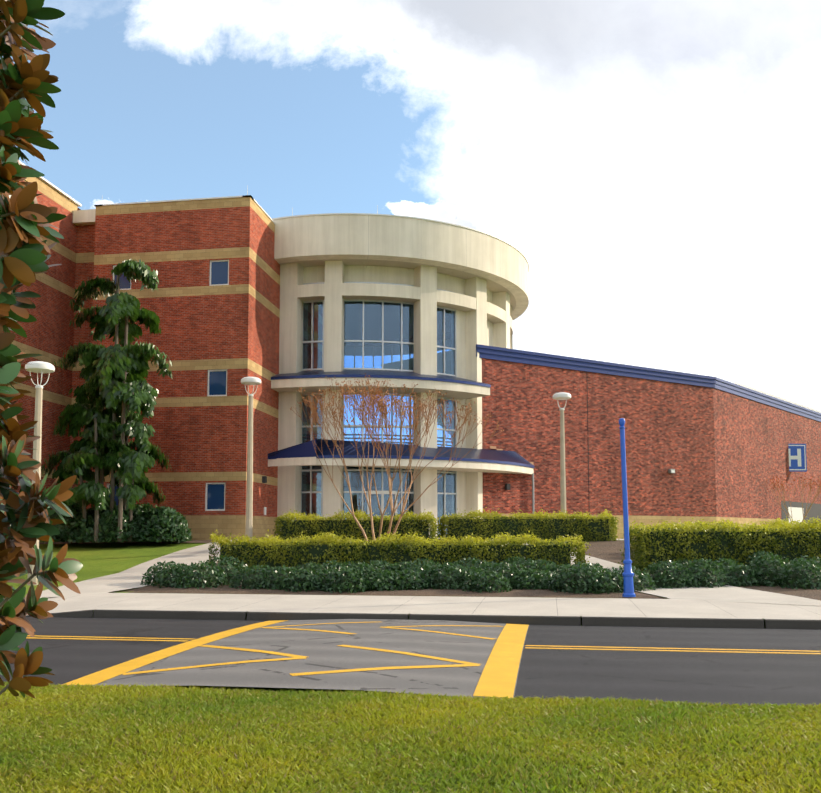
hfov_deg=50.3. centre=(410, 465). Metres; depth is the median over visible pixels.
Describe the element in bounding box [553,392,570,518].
lamp
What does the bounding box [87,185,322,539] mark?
brick building
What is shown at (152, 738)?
grass
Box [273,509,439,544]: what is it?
hedge
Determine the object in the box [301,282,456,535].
rotunda mullions
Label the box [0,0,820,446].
sky
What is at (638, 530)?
hedge
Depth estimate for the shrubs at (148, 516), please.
33.16 m
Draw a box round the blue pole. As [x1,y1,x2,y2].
[619,418,635,596]
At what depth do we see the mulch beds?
20.22 m
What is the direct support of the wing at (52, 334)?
on the ground at (98, 560)
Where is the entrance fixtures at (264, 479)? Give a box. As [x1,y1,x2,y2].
[262,476,266,514]
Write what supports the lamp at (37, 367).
on the ground at (98, 560)
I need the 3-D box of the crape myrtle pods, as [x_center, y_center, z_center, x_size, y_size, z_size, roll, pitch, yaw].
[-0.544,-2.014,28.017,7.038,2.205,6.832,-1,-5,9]
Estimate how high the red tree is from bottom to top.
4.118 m
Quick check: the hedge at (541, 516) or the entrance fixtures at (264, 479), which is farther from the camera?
the entrance fixtures at (264, 479)
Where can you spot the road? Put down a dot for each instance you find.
(778, 679)
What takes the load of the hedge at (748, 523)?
on the ground at (98, 560)
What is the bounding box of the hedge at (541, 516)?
[435,507,618,541]
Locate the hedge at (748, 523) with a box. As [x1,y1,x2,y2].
[659,516,818,531]
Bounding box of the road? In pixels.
[0,617,820,705]
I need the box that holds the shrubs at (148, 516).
[39,500,191,543]
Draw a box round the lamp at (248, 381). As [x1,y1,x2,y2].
[241,377,260,538]
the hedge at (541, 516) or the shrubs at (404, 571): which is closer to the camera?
the shrubs at (404, 571)
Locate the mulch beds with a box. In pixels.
[39,540,820,600]
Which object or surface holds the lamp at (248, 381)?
on the ground at (98, 560)
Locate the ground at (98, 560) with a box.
[6,540,765,792]
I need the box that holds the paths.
[40,539,820,606]
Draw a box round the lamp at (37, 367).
[25,361,54,584]
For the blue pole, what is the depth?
18.83 m
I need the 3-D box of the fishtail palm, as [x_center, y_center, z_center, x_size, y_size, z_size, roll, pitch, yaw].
[-11.413,-2.515,33.413,4.924,10.791,3.997,-1,-5,9]
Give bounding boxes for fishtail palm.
[41,258,172,540]
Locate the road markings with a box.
[27,620,820,697]
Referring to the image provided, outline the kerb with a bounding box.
[25,609,820,628]
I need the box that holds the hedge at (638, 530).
[618,516,820,574]
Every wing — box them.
[3,161,95,509]
[381,344,820,538]
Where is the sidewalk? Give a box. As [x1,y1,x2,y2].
[48,593,820,618]
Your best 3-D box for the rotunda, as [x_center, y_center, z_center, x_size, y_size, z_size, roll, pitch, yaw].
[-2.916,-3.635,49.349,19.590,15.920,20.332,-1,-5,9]
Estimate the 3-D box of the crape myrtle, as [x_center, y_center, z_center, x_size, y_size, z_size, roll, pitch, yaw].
[-0.530,0.024,27.925,6.904,6.082,6.566,-1,-5,9]
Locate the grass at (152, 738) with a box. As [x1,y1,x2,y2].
[0,682,820,792]
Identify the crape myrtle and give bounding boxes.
[291,376,500,540]
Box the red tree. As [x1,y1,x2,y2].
[762,472,820,521]
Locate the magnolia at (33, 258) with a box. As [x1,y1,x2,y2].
[0,0,82,697]
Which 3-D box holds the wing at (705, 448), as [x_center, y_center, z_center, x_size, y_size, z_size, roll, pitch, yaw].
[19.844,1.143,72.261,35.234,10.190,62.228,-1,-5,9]
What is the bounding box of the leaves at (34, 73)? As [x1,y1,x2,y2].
[0,0,80,697]
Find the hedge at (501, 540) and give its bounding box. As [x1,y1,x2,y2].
[208,529,589,573]
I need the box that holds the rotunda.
[268,205,533,537]
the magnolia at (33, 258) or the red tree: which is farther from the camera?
the red tree
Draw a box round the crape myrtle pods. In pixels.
[290,373,503,438]
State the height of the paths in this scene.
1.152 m
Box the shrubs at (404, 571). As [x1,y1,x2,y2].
[140,551,820,593]
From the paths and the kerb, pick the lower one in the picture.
the kerb
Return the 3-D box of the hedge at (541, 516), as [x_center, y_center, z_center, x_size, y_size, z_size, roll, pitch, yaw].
[4.436,2.326,33.603,7.137,1.558,2.040,0,-5,0]
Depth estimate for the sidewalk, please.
17.07 m

